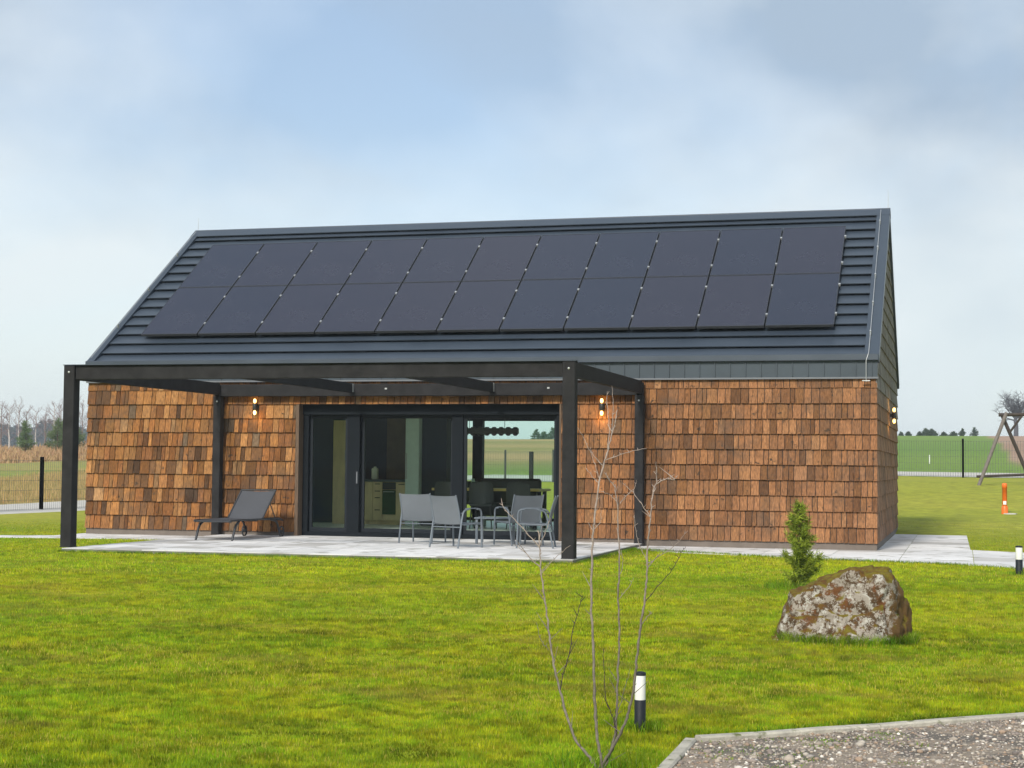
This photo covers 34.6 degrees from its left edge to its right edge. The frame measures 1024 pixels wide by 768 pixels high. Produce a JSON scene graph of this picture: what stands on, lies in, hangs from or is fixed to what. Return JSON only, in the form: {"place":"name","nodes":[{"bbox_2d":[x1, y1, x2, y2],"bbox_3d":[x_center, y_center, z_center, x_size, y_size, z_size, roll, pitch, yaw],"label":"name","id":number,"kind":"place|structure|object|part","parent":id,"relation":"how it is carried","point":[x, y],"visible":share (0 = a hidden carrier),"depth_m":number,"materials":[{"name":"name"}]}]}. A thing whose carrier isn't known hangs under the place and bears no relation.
{"place":"outdoors","nodes":[
{"label":"outdoors","id":0,"kind":"place"},
{"bbox_2d":[0,500,84,513],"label":"field road","id":1,"kind":"structure","parent":0,"point":[34,507],"depth_m":44.42,"materials":[{"name":"grey gravel"}]},
{"bbox_2d":[0,468,86,503],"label":"dry grass","id":2,"kind":"structure","parent":0,"point":[52,486],"depth_m":57.33,"materials":[{"name":"beige plant"}]},
{"bbox_2d":[61,534,642,562],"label":"patio","id":3,"kind":"structure","parent":0,"point":[368,547],"depth_m":24.13,"materials":[{"name":"grey concrete"}]},
{"bbox_2d":[193,489,283,540],"bbox_3d":[-4.448,2.131,26.916,0.720,0.803,2.007,0,-3,16],"label":"sun lounger","id":4,"kind":"object","parent":3,"relation":"on","point":[251,504],"visible":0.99,"depth_m":27.32,"materials":[{"name":"grey fabric"}]},
{"bbox_2d":[59,360,644,558],"bbox_3d":[-2.155,1.136,25.014,7.560,2.613,5.036,0,-3,15],"label":"pergola","id":5,"kind":"object","parent":3,"relation":"on","point":[448,378],"visible":1,"depth_m":23.57,"materials":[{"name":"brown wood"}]},
{"bbox_2d":[398,493,445,543],"bbox_3d":[-1.413,2.104,25.886,0.587,0.785,0.599,-1,-3,21],"label":"garden chair","id":6,"kind":"object","parent":3,"relation":"on","point":[415,507],"visible":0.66,"depth_m":25.70,"materials":[{"name":"grey fabric"}]},
{"bbox_2d":[429,494,482,548],"bbox_3d":[-0.845,2.038,24.491,0.587,0.785,0.599,-2,-4,39],"label":"garden chair","id":7,"kind":"object","parent":3,"relation":"on","point":[445,510],"visible":1,"depth_m":24.35,"materials":[{"name":"grey fabric"}]},
{"bbox_2d":[474,516,519,543],"bbox_3d":[-0.227,2.303,25.957,0.660,0.410,0.660,0,-3,7],"label":"garden table","id":8,"kind":"object","parent":3,"relation":"on","point":[492,517],"visible":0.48,"depth_m":25.68,"materials":[{"name":"grey metal"}]},
{"bbox_2d":[493,495,543,545],"bbox_3d":[0.112,2.092,25.378,0.587,0.785,0.599,2,-3,-31],"label":"garden chair","id":9,"kind":"object","parent":3,"relation":"on","point":[528,515],"visible":0.87,"depth_m":25.22,"materials":[{"name":"grey fabric"}]},
{"bbox_2d":[516,495,558,548],"bbox_3d":[0.382,2.055,24.618,0.599,0.785,0.587,0,-3,5],"label":"garden chair","id":10,"kind":"object","parent":3,"relation":"on","point":[550,515],"visible":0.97,"depth_m":24.37,"materials":[{"name":"grey metal"}]},
{"bbox_2d":[0,436,1023,767],"bbox_3d":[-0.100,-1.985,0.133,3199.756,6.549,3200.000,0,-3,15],"label":"ground","id":11,"kind":"structure","parent":0,"point":[944,504],"depth_m":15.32,"materials":[{"name":"green plant"}]},
{"bbox_2d":[0,401,15,446],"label":"bare tree","id":12,"kind":"object","parent":11,"relation":"on","point":[1,436],"visible":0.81,"depth_m":148.00,"materials":[{"name":"grey plant"}]},
{"bbox_2d":[1,403,21,447],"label":"birch tree","id":13,"kind":"object","parent":11,"relation":"on","point":[4,424],"visible":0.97,"depth_m":133.82,"materials":[{"name":"grey plant"}]},
{"bbox_2d":[11,399,30,445],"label":"birch tree","id":14,"kind":"object","parent":11,"relation":"on","point":[20,408],"visible":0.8,"depth_m":153.27,"materials":[{"name":"grey plant"}]},
{"bbox_2d":[15,420,36,451],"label":"pine tree","id":15,"kind":"object","parent":11,"relation":"on","point":[25,439],"visible":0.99,"depth_m":114.92,"materials":[{"name":"green plant"}]},
{"bbox_2d":[11,406,40,447],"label":"bare tree","id":16,"kind":"object","parent":11,"relation":"on","point":[25,413],"visible":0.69,"depth_m":143.69,"materials":[{"name":"grey plant"}]},
{"bbox_2d":[27,404,43,445],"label":"birch tree","id":17,"kind":"object","parent":11,"relation":"on","point":[36,425],"visible":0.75,"depth_m":158.40,"materials":[{"name":"grey plant"}]},
{"bbox_2d":[0,441,86,462],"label":"dry scrub","id":18,"kind":"object","parent":11,"relation":"on","point":[10,454],"visible":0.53,"depth_m":107.61,"materials":[{"name":"beige plant"}]},
{"bbox_2d":[0,457,86,510],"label":"fence","id":19,"kind":"object","parent":11,"relation":"on","point":[41,487],"visible":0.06,"depth_m":43.14,"materials":[{"name":"metal"}]},
{"bbox_2d":[0,419,87,446],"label":"forest","id":20,"kind":"object","parent":11,"relation":"on","point":[39,439],"visible":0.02,"depth_m":543.48,"materials":[{"name":"grey plant"}]},
{"bbox_2d":[38,410,51,445],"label":"bare tree","id":21,"kind":"object","parent":11,"relation":"on","point":[44,427],"visible":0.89,"depth_m":151.89,"materials":[{"name":"grey plant"}]},
{"bbox_2d":[41,402,62,439],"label":"birch tree","id":22,"kind":"object","parent":11,"relation":"on","point":[54,422],"visible":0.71,"depth_m":144.58,"materials":[{"name":"grey plant"}]},
{"bbox_2d":[44,417,62,450],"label":"pine tree","id":23,"kind":"object","parent":11,"relation":"on","point":[57,427],"visible":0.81,"depth_m":117.46,"materials":[{"name":"green plant"}]},
{"bbox_2d":[49,399,62,423],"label":"birch tree","id":24,"kind":"object","parent":11,"relation":"on","point":[57,411],"visible":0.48,"depth_m":154.22,"materials":[{"name":"grey plant"}]},
{"bbox_2d":[58,420,85,447],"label":"pine tree","id":25,"kind":"object","parent":11,"relation":"on","point":[81,437],"visible":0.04,"depth_m":123.51,"materials":[{"name":"green plant"}]},
{"bbox_2d":[79,399,87,442],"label":"bare tree","id":26,"kind":"object","parent":11,"relation":"on","point":[82,424],"visible":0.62,"depth_m":154.77,"materials":[{"name":"grey plant"}]},
{"bbox_2d":[0,533,194,539],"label":"paved strip","id":27,"kind":"object","parent":11,"relation":"on","point":[113,536],"visible":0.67,"depth_m":27.92,"materials":[{"name":"grey concrete"}]},
{"bbox_2d":[84,208,898,550],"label":"barn house","id":28,"kind":"structure","parent":11,"relation":"on","point":[752,434],"depth_m":27.70,"materials":[{"name":"brown wood"}]},
{"bbox_2d":[91,218,198,357],"bbox_3d":[-6.898,-1.918,31.289,0.041,3.131,4.198,0,-3,15],"label":"lightning conductor","id":29,"kind":"object","parent":28,"relation":"attached to","point":[148,289],"visible":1,"depth_m":31.28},
{"bbox_2d":[141,287,231,335],"bbox_3d":[-5.945,-1.323,30.220,1.134,0.095,1.743,0,32,15],"label":"solar panel","id":30,"kind":"object","parent":28,"relation":"attached to","point":[188,311],"visible":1,"depth_m":30.15,"materials":[{"name":"black glass"}]},
{"bbox_2d":[179,243,263,287],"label":"solar panel","id":31,"kind":"object","parent":28,"relation":"attached to","point":[226,265],"visible":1,"depth_m":31.61,"materials":[{"name":"black glass"}]},
{"bbox_2d":[198,285,287,335],"bbox_3d":[-4.867,-1.329,29.924,1.134,0.095,1.743,0,32,15],"label":"solar panel","id":32,"kind":"object","parent":28,"relation":"attached to","point":[242,310],"visible":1,"depth_m":29.85,"materials":[{"name":"black glass"}]},
{"bbox_2d":[252,399,257,414],"bbox_3d":[-4.408,0.392,28.256,0.076,0.276,0.113,0,-3,15],"label":"wall lamp","id":33,"kind":"object","parent":28,"relation":"attached to","point":[255,407],"visible":1,"depth_m":28.22,"materials":[{"name":"black metal"}]},
{"bbox_2d":[234,242,317,285],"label":"solar panel","id":34,"kind":"object","parent":28,"relation":"attached to","point":[273,264],"visible":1,"depth_m":31.32,"materials":[{"name":"black glass"}]},
{"bbox_2d":[256,284,343,334],"bbox_3d":[-3.789,-1.334,29.629,1.134,0.095,1.743,0,32,15],"label":"solar panel","id":35,"kind":"object","parent":28,"relation":"attached to","point":[300,309],"visible":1,"depth_m":29.56,"materials":[{"name":"black glass"}]},
{"bbox_2d":[289,240,371,284],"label":"solar panel","id":36,"kind":"object","parent":28,"relation":"attached to","point":[331,262],"visible":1,"depth_m":31.02,"materials":[{"name":"black glass"}]},
{"bbox_2d":[332,420,345,523],"bbox_3d":[-3.345,1.761,32.946,0.300,2.050,0.600,0,-3,15],"label":"tall cupboard","id":37,"kind":"object","parent":28,"relation":"on","point":[338,503],"visible":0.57,"depth_m":32.68,"materials":[{"name":"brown wood"}]},
{"bbox_3d":[-3.423,2.266,32.649,0.290,0.890,0.039,0,-3,15],"label":"door","id":38,"kind":"part","parent":37,"relation":"part of","materials":[{"name":"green wood"}]},
{"bbox_3d":[-3.415,1.327,32.697,0.290,0.970,0.039,0,-3,15],"label":"door","id":39,"kind":"part","parent":37,"relation":"part of","materials":[{"name":"green wood"}]},
{"bbox_2d":[315,283,401,333],"bbox_3d":[-2.710,-1.340,29.334,1.134,0.095,1.743,0,32,15],"label":"solar panel","id":40,"kind":"object","parent":28,"relation":"attached to","point":[358,308],"visible":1,"depth_m":29.26,"materials":[{"name":"black glass"}]},
{"bbox_2d":[364,479,404,524],"bbox_3d":[-2.464,2.338,32.666,1.500,0.884,0.625,0,-3,15],"label":"kitchen counter","id":41,"kind":"object","parent":28,"relation":"on","point":[382,502],"visible":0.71,"depth_m":32.41,"materials":[{"name":"brown wood"}]},
{"bbox_2d":[364,482,372,519],"bbox_3d":[-2.999,2.309,32.531,0.512,0.740,0.039,0,-3,15],"label":"cupboard door","id":42,"kind":"structure","parent":41,"relation":"in","point":[368,485],"depth_m":32.48,"materials":[{"name":"brown wood"}]},
{"bbox_2d":[371,467,378,478],"bbox_3d":[-2.726,1.768,32.745,0.140,0.255,0.140,0,-3,15],"label":"canister","id":43,"kind":"object","parent":41,"relation":"on","point":[374,472],"visible":0.99,"depth_m":32.69,"materials":[{"name":"beige ceramic"}]},
{"bbox_2d":[382,490,395,514],"bbox_3d":[-2.423,2.326,32.362,0.272,0.480,0.059,0,-3,15],"label":"oven door","id":44,"kind":"structure","parent":41,"relation":"in","point":[388,496],"depth_m":32.36,"materials":[{"name":"black glass"}]},
{"bbox_2d":[396,483,404,519],"bbox_3d":[-2.170,2.305,32.304,0.232,0.740,0.039,0,-3,15],"label":"cupboard door","id":45,"kind":"structure","parent":41,"relation":"in","point":[400,487],"depth_m":32.32,"materials":[{"name":"brown wood"}]},
{"bbox_2d":[345,239,426,283],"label":"solar panel","id":46,"kind":"object","parent":28,"relation":"attached to","point":[387,261],"visible":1,"depth_m":30.72,"materials":[{"name":"black glass"}]},
{"bbox_2d":[405,418,421,525],"bbox_3d":[-1.927,1.630,32.106,0.280,2.250,0.218,0,-3,15],"label":"fridge","id":47,"kind":"object","parent":28,"relation":"on","point":[413,463],"visible":0.66,"depth_m":32.04,"materials":[{"name":"silver metal"}]},
{"bbox_2d":[375,281,460,332],"bbox_3d":[-1.632,-1.345,29.039,1.134,0.095,1.743,0,32,15],"label":"solar panel","id":48,"kind":"object","parent":28,"relation":"attached to","point":[418,307],"visible":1,"depth_m":28.96,"materials":[{"name":"black glass"}]},
{"bbox_2d":[302,404,559,540],"bbox_3d":[-1.362,1.468,27.715,4.568,2.239,0.240,0,-3,15],"label":"sliding door","id":49,"kind":"structure","parent":28,"relation":"in","point":[355,415],"depth_m":27.82,"materials":[{"name":"metal"}]},
{"bbox_2d":[434,481,450,527],"bbox_3d":[-1.186,2.265,30.861,0.460,0.871,0.466,0,-3,15],"label":"dining chair","id":50,"kind":"object","parent":28,"relation":"on","point":[442,488],"visible":0.3,"depth_m":30.68,"materials":[{"name":"black plastic"}]},
{"bbox_2d":[403,237,483,282],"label":"solar panel","id":51,"kind":"object","parent":28,"relation":"attached to","point":[444,259],"visible":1,"depth_m":30.43,"materials":[{"name":"black glass"}]},
{"bbox_2d":[467,481,477,525],"bbox_3d":[-0.890,2.332,32.130,0.460,0.871,0.466,0,-3,15],"label":"dining chair","id":52,"kind":"object","parent":28,"relation":"on","point":[468,483],"visible":0.21,"depth_m":32.31,"materials":[{"name":"black plastic"}]},
{"bbox_2d":[437,280,520,331],"bbox_3d":[-0.554,-1.351,28.743,1.134,0.095,1.743,0,32,15],"label":"solar panel","id":53,"kind":"object","parent":28,"relation":"attached to","point":[479,306],"visible":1,"depth_m":28.67,"materials":[{"name":"black glass"}]},
{"bbox_2d":[469,482,496,528],"bbox_3d":[-0.537,2.260,30.653,0.460,0.871,0.466,0,-3,12],"label":"dining chair","id":54,"kind":"object","parent":28,"relation":"on","point":[481,493],"visible":0.96,"depth_m":30.45,"materials":[{"name":"black plastic"}]},
{"bbox_2d":[432,488,550,528],"bbox_3d":[-0.393,2.356,31.295,2.100,0.745,0.900,0,-3,15],"label":"dining table","id":55,"kind":"object","parent":28,"relation":"on","point":[544,493],"visible":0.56,"depth_m":31.34,"materials":[{"name":"brown wood"}]},
{"bbox_2d":[468,418,518,435],"bbox_3d":[-0.475,0.700,31.406,1.240,0.575,0.105,0,-3,15],"label":"pendant lamp","id":56,"kind":"object","parent":28,"relation":"hanging from","point":[494,431],"visible":0.77,"depth_m":31.32,"materials":[{"name":"black plastic"}]},
{"bbox_2d":[462,235,540,280],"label":"solar panel","id":57,"kind":"object","parent":28,"relation":"attached to","point":[498,258],"visible":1,"depth_m":30.13,"materials":[{"name":"black glass"}]},
{"bbox_2d":[474,478,541,526],"bbox_3d":[-0.082,2.305,32.054,1.240,0.930,0.520,0,-3,15],"label":"dining table","id":58,"kind":"object","parent":28,"relation":"on","point":[504,482],"visible":0.37,"depth_m":32.11,"materials":[{"name":"black wood"}]},
{"bbox_2d":[467,418,553,521],"bbox_3d":[2.041,1.828,34.986,7.550,2.220,0.180,0,-3,15],"label":"rear window","id":59,"kind":"structure","parent":28,"relation":"in","point":[478,444],"depth_m":35.67,"materials":[{"name":"metal"}]},
{"bbox_2d":[506,482,535,529],"bbox_3d":[0.164,2.258,30.492,0.460,0.871,0.466,-1,-3,19],"label":"dining chair","id":60,"kind":"object","parent":28,"relation":"on","point":[518,488],"visible":0.55,"depth_m":30.31,"materials":[{"name":"black plastic"}]},
{"bbox_2d":[500,279,581,330],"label":"solar panel","id":61,"kind":"object","parent":28,"relation":"attached to","point":[542,305],"visible":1,"depth_m":28.37,"materials":[{"name":"black glass"}]},
{"bbox_2d":[522,233,599,279],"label":"solar panel","id":62,"kind":"object","parent":28,"relation":"attached to","point":[565,256],"visible":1,"depth_m":29.84,"materials":[{"name":"black glass"}]},
{"bbox_2d":[599,398,604,414],"bbox_3d":[1.456,0.372,26.649,0.076,0.276,0.113,0,-3,15],"label":"wall lamp","id":63,"kind":"object","parent":28,"relation":"attached to","point":[601,405],"visible":1,"depth_m":26.61,"materials":[{"name":"black metal"}]},
{"bbox_2d":[564,277,644,330],"bbox_3d":[1.603,-1.362,28.153,1.134,0.095,1.743,0,32,15],"label":"solar panel","id":64,"kind":"object","parent":28,"relation":"attached to","point":[605,304],"visible":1,"depth_m":28.08,"materials":[{"name":"black glass"}]},
{"bbox_2d":[583,232,659,278],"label":"solar panel","id":65,"kind":"object","parent":28,"relation":"attached to","point":[623,255],"visible":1,"depth_m":29.55,"materials":[{"name":"black glass"}]},
{"bbox_2d":[629,276,708,329],"bbox_3d":[2.681,-1.368,27.858,1.134,0.095,1.743,0,32,15],"label":"solar panel","id":66,"kind":"object","parent":28,"relation":"attached to","point":[669,303],"visible":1,"depth_m":27.78,"materials":[{"name":"black glass"}]},
{"bbox_2d":[646,230,720,276],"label":"solar panel","id":67,"kind":"object","parent":28,"relation":"attached to","point":[682,253],"visible":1,"depth_m":29.25,"materials":[{"name":"black glass"}]},
{"bbox_2d":[697,274,773,328],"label":"solar panel","id":68,"kind":"object","parent":28,"relation":"attached to","point":[735,301],"visible":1,"depth_m":27.49,"materials":[{"name":"black glass"}]},
{"bbox_2d":[710,228,782,275],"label":"solar panel","id":69,"kind":"object","parent":28,"relation":"attached to","point":[747,251],"visible":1,"depth_m":28.95,"materials":[{"name":"black glass"}]},
{"bbox_2d":[765,273,840,327],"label":"solar panel","id":70,"kind":"object","parent":28,"relation":"attached to","point":[803,300],"visible":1,"depth_m":27.19,"materials":[{"name":"black glass"}]},
{"bbox_2d":[775,226,845,273],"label":"solar panel","id":71,"kind":"object","parent":28,"relation":"attached to","point":[807,250],"visible":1,"depth_m":28.66,"materials":[{"name":"black glass"}]},
{"bbox_2d":[862,212,880,380],"bbox_3d":[6.120,-1.773,27.670,0.127,3.700,4.285,0,-3,17],"label":"lightning conductor","id":72,"kind":"object","parent":28,"relation":"attached to","point":[874,287],"visible":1,"depth_m":27.08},
{"bbox_2d":[890,408,895,422],"bbox_3d":[6.864,0.567,29.651,0.113,0.276,0.076,0,-3,15],"label":"wall lamp","id":73,"kind":"object","parent":28,"relation":"attached to","point":[893,415],"visible":1,"depth_m":29.62,"materials":[{"name":"black"}]},
{"bbox_2d":[529,451,533,478],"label":"timber post","id":74,"kind":"object","parent":11,"relation":"on","point":[531,460],"visible":0.58,"depth_m":59.87,"materials":[{"name":"grey wood"}]},
{"bbox_2d":[530,429,540,438],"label":"ridge tree","id":75,"kind":"object","parent":11,"relation":"on","point":[536,434],"visible":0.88,"depth_m":229.67,"materials":[{"name":"green plant"}]},
{"bbox_2d":[540,431,549,438],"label":"ridge tree","id":76,"kind":"object","parent":11,"relation":"on","point":[544,435],"visible":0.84,"depth_m":229.59,"materials":[{"name":"green plant"}]},
{"bbox_2d":[547,427,553,438],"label":"ridge tree","id":77,"kind":"object","parent":11,"relation":"on","point":[551,435],"visible":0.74,"depth_m":229.77,"materials":[{"name":"green plant"}]},
{"bbox_2d":[499,389,685,767],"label":"bare sapling","id":78,"kind":"object","parent":11,"relation":"on","point":[614,741],"visible":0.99,"depth_m":6.84,"materials":[{"name":"grey plant"}]},
{"bbox_2d":[634,671,645,730],"bbox_3d":[0.606,1.516,7.789,0.055,0.312,0.055,0,-3,15],"label":"bollard light","id":79,"kind":"object","parent":11,"relation":"on","point":[640,706],"visible":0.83,"depth_m":7.77,"materials":[{"name":"black metal"}]},
{"bbox_2d":[467,439,1023,481],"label":"fence","id":80,"kind":"object","parent":11,"relation":"on","point":[552,466],"visible":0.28,"depth_m":64.16,"materials":[{"name":"metal"}]},
{"bbox_2d":[779,498,829,587],"bbox_3d":[3.012,1.661,17.022,0.522,1.022,0.527,1,-3,-13],"label":"conifer shrub","id":81,"kind":"object","parent":11,"relation":"on","point":[802,564],"visible":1,"depth_m":16.99,"materials":[{"name":"green plant"}]},
{"bbox_2d":[657,712,1023,767],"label":"kerb","id":82,"kind":"structure","parent":11,"relation":"on","point":[675,756],"depth_m":7.75,"materials":[{"name":"concrete"}]},
{"bbox_2d":[771,565,911,642],"bbox_3d":[2.376,1.724,11.963,1.058,0.806,0.838,0,-3,15],"label":"boulder","id":83,"kind":"object","parent":11,"relation":"on","point":[870,600],"visible":0.6,"depth_m":11.73,"materials":[{"name":"grey stone"}]},
{"bbox_2d":[676,719,1023,767],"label":"gravel drive","id":84,"kind":"structure","parent":11,"relation":"on","point":[727,751],"depth_m":7.33,"materials":[{"name":"grey gravel"}]},
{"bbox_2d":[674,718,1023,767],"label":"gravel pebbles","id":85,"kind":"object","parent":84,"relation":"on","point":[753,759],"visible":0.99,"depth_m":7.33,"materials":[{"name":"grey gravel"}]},
{"bbox_2d":[922,428,932,435],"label":"ridge shrub","id":86,"kind":"object","parent":11,"relation":"on","point":[926,432],"visible":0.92,"depth_m":214.93,"materials":[{"name":"green plant"}]},
{"bbox_2d":[947,431,957,435],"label":"ridge shrub","id":87,"kind":"object","parent":11,"relation":"on","point":[953,433],"visible":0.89,"depth_m":214.22,"materials":[{"name":"green plant"}]},
{"bbox_2d":[958,428,965,435],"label":"ridge conifer","id":88,"kind":"object","parent":11,"relation":"on","point":[962,432],"visible":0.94,"depth_m":213.95,"materials":[{"name":"green plant"}]},
{"bbox_2d":[969,427,978,435],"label":"ridge conifer","id":89,"kind":"object","parent":11,"relation":"on","point":[973,430],"visible":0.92,"depth_m":213.60,"materials":[{"name":"green plant"}]},
{"bbox_2d":[976,412,1023,484],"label":"swing frame","id":90,"kind":"object","parent":11,"relation":"on","point":[1003,416],"visible":0.91,"depth_m":49.75,"materials":[{"name":"wood"}]},
{"bbox_2d":[994,390,1023,435],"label":"bare tree","id":91,"kind":"object","parent":11,"relation":"on","point":[1017,408],"visible":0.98,"depth_m":205.39,"materials":[{"name":"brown plant"}]},
{"bbox_2d":[1001,483,1016,514],"bbox_3d":[11.549,2.666,38.179,0.322,0.740,0.318,2,-3,-29],"label":"marker post","id":92,"kind":"object","parent":11,"relation":"on","point":[1004,508],"visible":1,"depth_m":38.16,"materials":[{"name":"orange plastic"}]},
{"bbox_2d":[1015,545,1022,574],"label":"bollard light","id":93,"kind":"object","parent":11,"relation":"on","point":[1019,560],"visible":0.92,"depth_m":19.82,"materials":[{"name":"black metal"}]},
{"bbox_2d":[0,0,1023,438],"label":"sky","id":94,"kind":"structure","parent":0,"point":[125,124],"materials":[{"name":"blue"}]},
{"bbox_2d":[467,471,1022,481],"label":"field road","id":95,"kind":"structure","parent":0,"point":[900,473],"depth_m":68.49,"materials":[{"name":"grey gravel"}]},
{"bbox_2d":[636,534,1023,567],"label":"paved path","id":96,"kind":"structure","parent":0,"point":[942,548],"depth_m":25.02,"materials":[{"name":"grey concrete"}]}
]}

